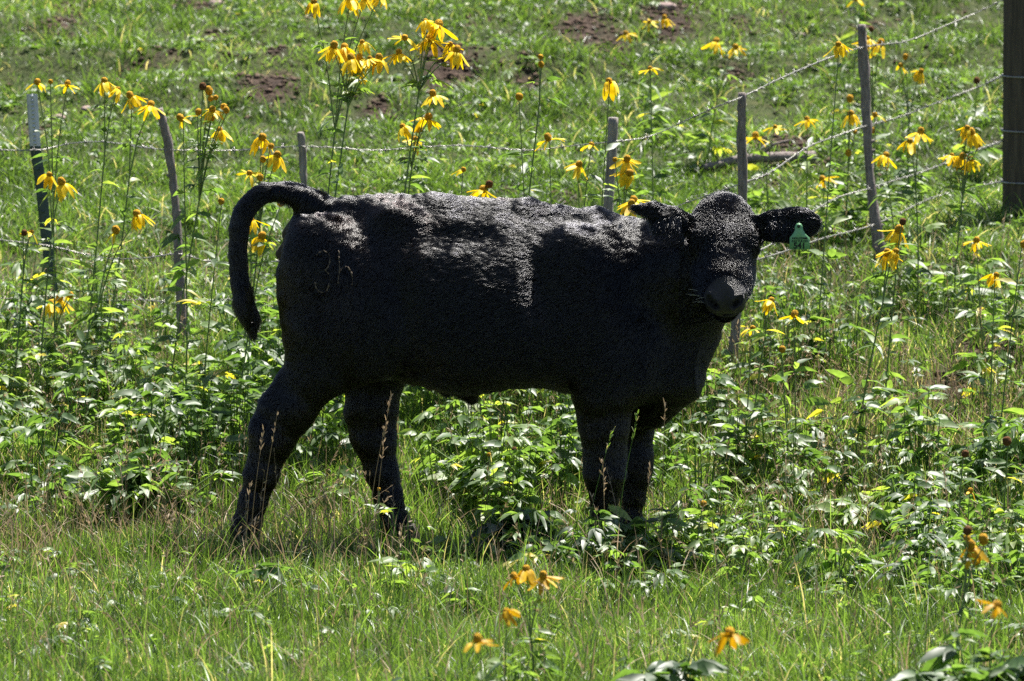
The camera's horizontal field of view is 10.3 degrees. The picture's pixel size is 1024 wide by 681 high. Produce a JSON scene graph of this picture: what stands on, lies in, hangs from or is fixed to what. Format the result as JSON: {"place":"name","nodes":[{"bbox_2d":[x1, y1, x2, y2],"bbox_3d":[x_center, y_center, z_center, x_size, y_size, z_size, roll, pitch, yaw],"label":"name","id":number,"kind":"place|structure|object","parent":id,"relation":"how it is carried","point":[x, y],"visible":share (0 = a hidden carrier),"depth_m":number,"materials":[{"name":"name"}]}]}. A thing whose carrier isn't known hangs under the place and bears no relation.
{"place":"outdoors","nodes":[
{"label":"outdoors","id":0,"kind":"place"},
{"bbox_2d":[0,0,1023,680],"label":"ground","id":1,"kind":"structure","parent":0,"point":[482,56],"depth_m":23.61,"materials":[{"name":"green plant"}]},
{"bbox_2d":[0,229,48,396],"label":"coneflower plant","id":2,"kind":"object","parent":1,"relation":"on","point":[16,317],"visible":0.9,"depth_m":18.04,"materials":[{"name":"green plant"}]},
{"bbox_2d":[13,172,77,394],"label":"coneflower plant","id":3,"kind":"object","parent":1,"relation":"on","point":[63,187],"visible":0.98,"depth_m":18.02,"materials":[{"name":"green plant"}]},
{"bbox_2d":[25,291,79,387],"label":"coneflower plant","id":4,"kind":"object","parent":1,"relation":"on","point":[49,308],"visible":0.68,"depth_m":18.31,"materials":[{"name":"green plant"}]},
{"bbox_2d":[24,78,91,391],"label":"coneflower plant","id":5,"kind":"object","parent":1,"relation":"on","point":[67,83],"visible":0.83,"depth_m":18.22,"materials":[{"name":"green plant"}]},
{"bbox_2d":[52,114,65,120],"bbox_3d":[-1.833,-0.898,22.998,0.067,0.035,0.052,0,4,0],"label":"stone","id":6,"kind":"object","parent":1,"relation":"on","point":[56,115],"visible":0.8,"depth_m":22.98,"materials":[{"name":"beige stone"}]},
{"bbox_2d":[28,478,99,511],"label":"leafy plant","id":7,"kind":"object","parent":1,"relation":"on","point":[65,485],"visible":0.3,"depth_m":16.86,"materials":[{"name":"green plant"}]},
{"bbox_2d":[81,105,94,112],"bbox_3d":[-1.723,-0.938,23.107,0.058,0.034,0.047,0,4,0],"label":"stone","id":8,"kind":"object","parent":1,"relation":"on","point":[83,108],"visible":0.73,"depth_m":23.09,"materials":[{"name":"beige stone"}]},
{"bbox_2d":[62,77,127,376],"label":"coneflower plant","id":9,"kind":"object","parent":1,"relation":"on","point":[105,85],"visible":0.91,"depth_m":18.20,"materials":[{"name":"green plant"}]},
{"bbox_2d":[75,493,114,582],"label":"grass stalk","id":10,"kind":"object","parent":1,"relation":"on","point":[81,508],"depth_m":15.46,"materials":[{"name":"plant"}]},
{"bbox_2d":[38,209,153,430],"bbox_3d":[-1.318,-0.061,17.933,0.401,0.711,0.195,0,4,0],"label":"coneflower plant","id":11,"kind":"object","parent":1,"relation":"on","point":[138,220],"visible":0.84,"depth_m":17.93,"materials":[{"name":"green plant"}]},
{"bbox_2d":[57,91,165,355],"bbox_3d":[-1.300,-0.312,18.409,0.361,0.991,0.152,0,4,0],"label":"coneflower plant","id":12,"kind":"object","parent":1,"relation":"on","point":[136,102],"visible":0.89,"depth_m":18.40,"materials":[{"name":"green plant"}]},
{"bbox_2d":[65,439,241,526],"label":"leafy plant","id":13,"kind":"object","parent":1,"relation":"on","point":[138,478],"visible":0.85,"depth_m":16.57,"materials":[{"name":"green plant"}]},
{"bbox_2d":[161,504,189,572],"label":"grass stalk","id":14,"kind":"object","parent":1,"relation":"on","point":[167,515],"depth_m":15.47,"materials":[{"name":"plant"}]},
{"bbox_2d":[137,82,233,400],"bbox_3d":[-1.043,-0.254,17.903,0.306,1.120,0.227,1,4,12],"label":"coneflower plant","id":15,"kind":"object","parent":1,"relation":"on","point":[220,134],"visible":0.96,"depth_m":17.91,"materials":[{"name":"green plant"}]},
{"bbox_2d":[142,113,230,396],"bbox_3d":[-1.025,-0.206,17.910,0.275,1.020,0.189,-1,4,-20],"label":"coneflower plant","id":16,"kind":"object","parent":1,"relation":"on","point":[172,237],"visible":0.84,"depth_m":17.89,"materials":[{"name":"green plant"}]},
{"bbox_2d":[173,198,234,443],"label":"coneflower plant","id":17,"kind":"object","parent":1,"relation":"on","point":[222,308],"visible":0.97,"depth_m":17.59,"materials":[{"name":"green plant"}]},
{"bbox_2d":[208,0,225,6],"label":"stone","id":18,"kind":"object","parent":1,"relation":"on","point":[214,1],"visible":0.48,"depth_m":25.68,"materials":[{"name":"beige stone"}]},
{"bbox_2d":[191,203,283,442],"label":"coneflower plant","id":19,"kind":"object","parent":1,"relation":"on","point":[261,243],"visible":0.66,"depth_m":17.62,"materials":[{"name":"green plant"}]},
{"bbox_2d":[244,481,251,563],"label":"grass stalk","id":20,"kind":"object","parent":1,"relation":"on","point":[250,484],"depth_m":15.76,"materials":[{"name":"green plant"}]},
{"bbox_2d":[224,133,286,419],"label":"coneflower plant","id":21,"kind":"object","parent":1,"relation":"on","point":[275,159],"visible":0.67,"depth_m":17.81,"materials":[{"name":"green plant"}]},
{"bbox_2d":[249,424,263,564],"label":"grass stalk","id":22,"kind":"object","parent":1,"relation":"on","point":[255,487],"depth_m":15.76,"materials":[{"name":"green plant"}]},
{"bbox_2d":[245,411,278,563],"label":"grass stalk","id":23,"kind":"object","parent":1,"relation":"on","point":[264,494],"depth_m":15.76,"materials":[{"name":"green plant"}]},
{"bbox_2d":[266,0,386,384],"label":"coneflower plant","id":24,"kind":"object","parent":1,"relation":"on","point":[314,7],"visible":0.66,"depth_m":17.50,"materials":[{"name":"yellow plant"}]},
{"bbox_2d":[266,39,388,369],"bbox_3d":[-0.569,-0.262,17.422,0.389,1.319,0.216,0,4,0],"label":"coneflower plant","id":25,"kind":"object","parent":1,"relation":"on","point":[345,53],"visible":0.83,"depth_m":17.36,"materials":[{"name":"yellow plant"}]},
{"bbox_2d":[354,391,392,566],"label":"grass stalk","id":26,"kind":"object","parent":1,"relation":"on","point":[384,432],"depth_m":15.76,"materials":[{"name":"green plant"}]},
{"bbox_2d":[362,422,387,580],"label":"grass stalk","id":27,"kind":"object","parent":1,"relation":"on","point":[383,449],"depth_m":15.76,"materials":[{"name":"green plant"}]},
{"bbox_2d":[349,487,409,564],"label":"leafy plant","id":28,"kind":"object","parent":1,"relation":"on","point":[385,507],"visible":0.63,"depth_m":15.94,"materials":[{"name":"green plant"}]},
{"bbox_2d":[385,523,403,559],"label":"grass stalk","id":29,"kind":"object","parent":1,"relation":"on","point":[400,533],"depth_m":15.77,"materials":[{"name":"beige plant"}]},
{"bbox_2d":[342,89,448,403],"bbox_3d":[-0.361,-0.245,17.827,0.356,1.087,0.206,1,4,21],"label":"coneflower plant","id":30,"kind":"object","parent":1,"relation":"on","point":[422,122],"visible":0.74,"depth_m":17.76,"materials":[{"name":"yellow plant"}]},
{"bbox_2d":[343,18,468,396],"bbox_3d":[-0.351,-0.323,17.598,0.440,1.345,0.211,0,4,0],"label":"coneflower plant","id":31,"kind":"object","parent":1,"relation":"on","point":[454,54],"visible":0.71,"depth_m":17.59,"materials":[{"name":"yellow plant"}]},
{"bbox_2d":[405,167,496,420],"bbox_3d":[-0.196,-0.139,17.932,0.256,0.816,0.204,-2,4,-29],"label":"coneflower plant","id":32,"kind":"object","parent":1,"relation":"on","point":[483,190],"visible":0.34,"depth_m":17.90,"materials":[{"name":"yellow plant"}]},
{"bbox_2d":[464,633,498,680],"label":"coneflower plant","id":33,"kind":"object","parent":1,"relation":"on","point":[477,639],"visible":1,"depth_m":11.31,"materials":[{"name":"yellow plant"}]},
{"bbox_2d":[454,452,515,526],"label":"coneflower plant","id":34,"kind":"object","parent":1,"relation":"on","point":[498,474],"visible":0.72,"depth_m":16.70,"materials":[{"name":"green plant"}]},
{"bbox_2d":[411,417,573,505],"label":"leafy plant","id":35,"kind":"object","parent":1,"relation":"on","point":[475,448],"visible":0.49,"depth_m":16.97,"materials":[{"name":"green plant"}]},
{"bbox_2d":[474,608,520,680],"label":"coneflower plant","id":36,"kind":"object","parent":1,"relation":"on","point":[507,614],"visible":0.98,"depth_m":12.27,"materials":[{"name":"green plant"}]},
{"bbox_2d":[471,447,540,530],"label":"coneflower plant","id":37,"kind":"object","parent":1,"relation":"on","point":[513,483],"visible":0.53,"depth_m":16.65,"materials":[{"name":"green plant"}]},
{"bbox_2d":[0,0,1023,680],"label":"ground cover","id":38,"kind":"object","parent":1,"relation":"on","point":[152,414],"visible":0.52,"depth_m":17.14,"materials":[{"name":"green plant"}]},
{"bbox_2d":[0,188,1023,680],"bbox_3d":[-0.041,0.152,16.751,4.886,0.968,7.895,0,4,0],"label":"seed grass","id":39,"kind":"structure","parent":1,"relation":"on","point":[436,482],"depth_m":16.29,"materials":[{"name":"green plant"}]},
{"bbox_2d":[0,0,1023,387],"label":"barbed wire fence","id":40,"kind":"object","parent":1,"relation":"on","point":[1012,148],"visible":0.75,"depth_m":19.95,"materials":[{"name":"grey metal"}]},
{"bbox_2d":[2,0,1023,506],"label":"soil crumbs","id":41,"kind":"object","parent":1,"relation":"on","point":[450,74],"visible":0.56,"depth_m":23.87,"materials":[{"name":"brown soil"}]},
{"bbox_2d":[466,510,570,557],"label":"leafy plant","id":42,"kind":"object","parent":1,"relation":"on","point":[488,528],"visible":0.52,"depth_m":16.25,"materials":[{"name":"green plant"}]},
{"bbox_2d":[498,93,543,419],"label":"coneflower plant","id":43,"kind":"object","parent":1,"relation":"on","point":[519,97],"visible":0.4,"depth_m":17.85,"materials":[{"name":"green plant"}]},
{"bbox_2d":[228,180,822,556],"bbox_3d":[0.043,0.108,16.317,1.696,1.123,0.505,1,4,8],"label":"calf","id":44,"kind":"object","parent":1,"relation":"on","point":[608,320],"visible":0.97,"depth_m":16.17},
{"bbox_2d":[503,565,568,680],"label":"coneflower plant","id":45,"kind":"object","parent":1,"relation":"on","point":[526,573],"visible":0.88,"depth_m":13.35,"materials":[{"name":"green plant"}]},
{"bbox_2d":[518,54,569,422],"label":"coneflower plant","id":46,"kind":"object","parent":1,"relation":"on","point":[549,79],"visible":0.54,"depth_m":17.80,"materials":[{"name":"green plant"}]},
{"bbox_2d":[535,133,565,203],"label":"coneflower plant","id":47,"kind":"object","parent":1,"relation":"on","point":[548,137],"visible":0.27,"depth_m":18.65,"materials":[{"name":"yellow plant"}]},
{"bbox_2d":[556,142,598,403],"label":"coneflower plant","id":48,"kind":"object","parent":1,"relation":"on","point":[578,170],"visible":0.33,"depth_m":17.86,"materials":[{"name":"yellow plant"}]},
{"bbox_2d":[587,427,614,537],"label":"grass stalk","id":49,"kind":"object","parent":1,"relation":"on","point":[611,435],"depth_m":15.86,"materials":[{"name":"green plant"}]},
{"bbox_2d":[582,78,619,205],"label":"coneflower plant","id":50,"kind":"object","parent":1,"relation":"on","point":[610,87],"visible":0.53,"depth_m":17.79,"materials":[{"name":"yellow plant"}]},
{"bbox_2d":[599,458,614,566],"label":"grass stalk","id":51,"kind":"object","parent":1,"relation":"on","point":[604,483],"depth_m":15.76,"materials":[{"name":"green plant"}]},
{"bbox_2d":[602,409,638,576],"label":"grass stalk","id":52,"kind":"object","parent":1,"relation":"on","point":[633,434],"depth_m":15.86,"materials":[{"name":"green plant"}]},
{"bbox_2d":[603,155,641,215],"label":"coneflower plant","id":53,"kind":"object","parent":1,"relation":"on","point":[626,179],"visible":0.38,"depth_m":17.69,"materials":[{"name":"yellow plant"}]},
{"bbox_2d":[561,541,687,578],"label":"leafy plant","id":54,"kind":"object","parent":1,"relation":"on","point":[648,556],"visible":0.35,"depth_m":15.96,"materials":[{"name":"green plant"}]},
{"bbox_2d":[617,195,655,442],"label":"coneflower plant","id":55,"kind":"object","parent":1,"relation":"on","point":[633,200],"visible":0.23,"depth_m":17.18,"materials":[{"name":"yellow plant"}]},
{"bbox_2d":[644,463,651,561],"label":"grass stalk","id":56,"kind":"object","parent":1,"relation":"on","point":[649,474],"depth_m":15.86,"materials":[{"name":"green plant"}]},
{"bbox_2d":[616,14,686,140],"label":"coneflower plant","id":57,"kind":"object","parent":1,"relation":"on","point":[666,21],"visible":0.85,"depth_m":22.58,"materials":[{"name":"green plant"}]},
{"bbox_2d":[631,66,676,200],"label":"coneflower plant","id":58,"kind":"object","parent":1,"relation":"on","point":[649,131],"visible":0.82,"depth_m":19.54,"materials":[{"name":"green plant"}]},
{"bbox_2d":[654,398,666,570],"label":"grass stalk","id":59,"kind":"object","parent":1,"relation":"on","point":[662,482],"depth_m":15.86,"materials":[{"name":"green plant"}]},
{"bbox_2d":[655,2,676,10],"bbox_3d":[0.680,-1.469,25.107,0.088,0.050,0.077,2,4,29],"label":"stone","id":60,"kind":"object","parent":1,"relation":"on","point":[670,6],"visible":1,"depth_m":25.08,"materials":[{"name":"beige stone"}]},
{"bbox_2d":[611,652,729,680],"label":"leafy plant","id":61,"kind":"object","parent":1,"relation":"on","point":[699,667],"visible":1,"depth_m":12.80,"materials":[{"name":"green plant"}]},
{"bbox_2d":[677,500,720,575],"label":"coneflower plant","id":62,"kind":"object","parent":1,"relation":"on","point":[693,536],"visible":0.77,"depth_m":15.96,"materials":[{"name":"green plant"}]},
{"bbox_2d":[671,37,746,162],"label":"coneflower plant","id":63,"kind":"object","parent":1,"relation":"on","point":[715,44],"visible":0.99,"depth_m":21.98,"materials":[{"name":"green plant"}]},
{"bbox_2d":[708,627,748,680],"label":"coneflower plant","id":64,"kind":"object","parent":1,"relation":"on","point":[729,632],"visible":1,"depth_m":11.56,"materials":[{"name":"yellow plant"}]},
{"bbox_2d":[709,325,774,502],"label":"coneflower plant","id":65,"kind":"object","parent":1,"relation":"on","point":[749,453],"visible":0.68,"depth_m":17.06,"materials":[{"name":"green plant"}]},
{"bbox_2d":[705,297,790,481],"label":"coneflower plant","id":66,"kind":"object","parent":1,"relation":"on","point":[768,305],"visible":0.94,"depth_m":17.02,"materials":[{"name":"green plant"}]},
{"bbox_2d":[702,139,815,169],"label":"fallen branch","id":67,"kind":"object","parent":1,"relation":"on","point":[774,157],"visible":0.84,"depth_m":21.97,"materials":[{"name":"grey wood"}]},
{"bbox_2d":[746,125,792,214],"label":"coneflower plant","id":68,"kind":"object","parent":1,"relation":"on","point":[782,202],"visible":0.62,"depth_m":20.60,"materials":[{"name":"green plant"}]},
{"bbox_2d":[757,346,820,498],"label":"coneflower plant","id":69,"kind":"object","parent":1,"relation":"on","point":[802,438],"visible":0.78,"depth_m":16.97,"materials":[{"name":"green plant"}]},
{"bbox_2d":[748,531,849,566],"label":"leafy plant","id":70,"kind":"object","parent":1,"relation":"on","point":[763,551],"visible":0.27,"depth_m":16.03,"materials":[{"name":"green plant"}]},
{"bbox_2d":[769,310,838,466],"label":"coneflower plant","id":71,"kind":"object","parent":1,"relation":"on","point":[807,385],"visible":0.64,"depth_m":17.25,"materials":[{"name":"green plant"}]},
{"bbox_2d":[786,116,834,241],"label":"coneflower plant","id":72,"kind":"object","parent":1,"relation":"on","point":[806,164],"visible":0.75,"depth_m":20.41,"materials":[{"name":"green plant"}]},
{"bbox_2d":[791,41,852,365],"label":"coneflower plant","id":73,"kind":"object","parent":1,"relation":"on","point":[840,49],"visible":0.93,"depth_m":18.60,"materials":[{"name":"green plant"}]},
{"bbox_2d":[810,175,851,250],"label":"coneflower plant","id":74,"kind":"object","parent":1,"relation":"on","point":[822,179],"visible":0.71,"depth_m":20.36,"materials":[{"name":"green plant"}]},
{"bbox_2d":[815,94,879,228],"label":"coneflower plant","id":75,"kind":"object","parent":1,"relation":"on","point":[851,117],"visible":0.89,"depth_m":20.59,"materials":[{"name":"green plant"}]},
{"bbox_2d":[824,0,879,70],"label":"coneflower plant","id":76,"kind":"object","parent":1,"relation":"on","point":[844,37],"visible":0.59,"depth_m":23.97,"materials":[{"name":"green plant"}]},
{"bbox_2d":[826,248,901,470],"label":"coneflower plant","id":77,"kind":"object","parent":1,"relation":"on","point":[890,257],"visible":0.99,"depth_m":17.26,"materials":[{"name":"green plant"}]},
{"bbox_2d":[849,26,896,214],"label":"coneflower plant","id":78,"kind":"object","parent":1,"relation":"on","point":[875,51],"visible":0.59,"depth_m":20.87,"materials":[{"name":"green plant"}]},
{"bbox_2d":[848,112,905,234],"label":"coneflower plant","id":79,"kind":"object","parent":1,"relation":"on","point":[862,194],"visible":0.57,"depth_m":20.60,"materials":[{"name":"green plant"}]},
{"bbox_2d":[844,218,917,434],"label":"coneflower plant","id":80,"kind":"object","parent":1,"relation":"on","point":[896,238],"visible":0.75,"depth_m":17.62,"materials":[{"name":"green plant"}]},
{"bbox_2d":[810,483,958,539],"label":"leafy plant","id":81,"kind":"object","parent":1,"relation":"on","point":[877,514],"visible":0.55,"depth_m":16.50,"materials":[{"name":"green plant"}]},
{"bbox_2d":[868,152,930,283],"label":"coneflower plant","id":82,"kind":"object","parent":1,"relation":"on","point":[884,158],"visible":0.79,"depth_m":19.60,"materials":[{"name":"green plant"}]},
{"bbox_2d":[888,53,936,205],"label":"coneflower plant","id":83,"kind":"object","parent":1,"relation":"on","point":[918,76],"visible":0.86,"depth_m":21.60,"materials":[{"name":"green plant"}]},
{"bbox_2d":[888,127,949,303],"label":"coneflower plant","id":84,"kind":"object","parent":1,"relation":"on","point":[911,148],"visible":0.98,"depth_m":19.43,"materials":[{"name":"green plant"}]},
{"bbox_2d":[885,623,1023,680],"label":"leafy plant","id":85,"kind":"object","parent":1,"relation":"on","point":[940,658],"visible":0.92,"depth_m":12.64,"materials":[{"name":"green plant"}]},
{"bbox_2d":[926,525,988,673],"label":"coneflower plant","id":86,"kind":"object","parent":1,"relation":"on","point":[974,554],"visible":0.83,"depth_m":12.86,"materials":[{"name":"green plant"}]},
{"bbox_2d":[922,125,998,307],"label":"coneflower plant","id":87,"kind":"object","parent":1,"relation":"on","point":[970,135],"visible":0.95,"depth_m":19.40,"materials":[{"name":"green plant"}]},
{"bbox_2d":[932,450,989,531],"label":"coneflower plant","id":88,"kind":"object","parent":1,"relation":"on","point":[964,454],"visible":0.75,"depth_m":16.28,"materials":[{"name":"green plant"}]},
{"bbox_2d":[944,487,980,585],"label":"coneflower plant","id":89,"kind":"object","parent":1,"relation":"on","point":[960,532],"visible":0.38,"depth_m":15.45,"materials":[{"name":"green plant"}]},
{"bbox_2d":[941,77,1001,179],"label":"coneflower plant","id":90,"kind":"object","parent":1,"relation":"on","point":[985,153],"visible":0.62,"depth_m":21.97,"materials":[{"name":"green plant"}]},
{"bbox_2d":[952,236,1015,367],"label":"coneflower plant","id":91,"kind":"object","parent":1,"relation":"on","point":[969,280],"visible":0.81,"depth_m":18.61,"materials":[{"name":"green plant"}]},
{"bbox_2d":[969,599,1007,680],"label":"coneflower plant","id":92,"kind":"object","parent":1,"relation":"on","point":[996,606],"visible":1,"depth_m":11.64,"materials":[{"name":"yellow plant"}]},
{"bbox_2d":[957,272,1023,459],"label":"coneflower plant","id":93,"kind":"object","parent":1,"relation":"on","point":[990,282],"visible":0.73,"depth_m":17.24,"materials":[{"name":"green plant"}]},
{"bbox_2d":[964,436,1023,533],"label":"coneflower plant","id":94,"kind":"object","parent":1,"relation":"on","point":[1006,440],"visible":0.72,"depth_m":16.24,"materials":[{"name":"green plant"}]},
{"bbox_2d":[965,423,1023,486],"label":"leafy plant","id":95,"kind":"object","parent":1,"relation":"on","point":[991,455],"visible":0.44,"depth_m":17.12,"materials":[{"name":"green plant"}]},
{"bbox_2d":[965,240,1023,474],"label":"coneflower plant","id":96,"kind":"object","parent":1,"relation":"on","point":[1010,338],"visible":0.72,"depth_m":17.05,"materials":[{"name":"green plant"}]}
]}

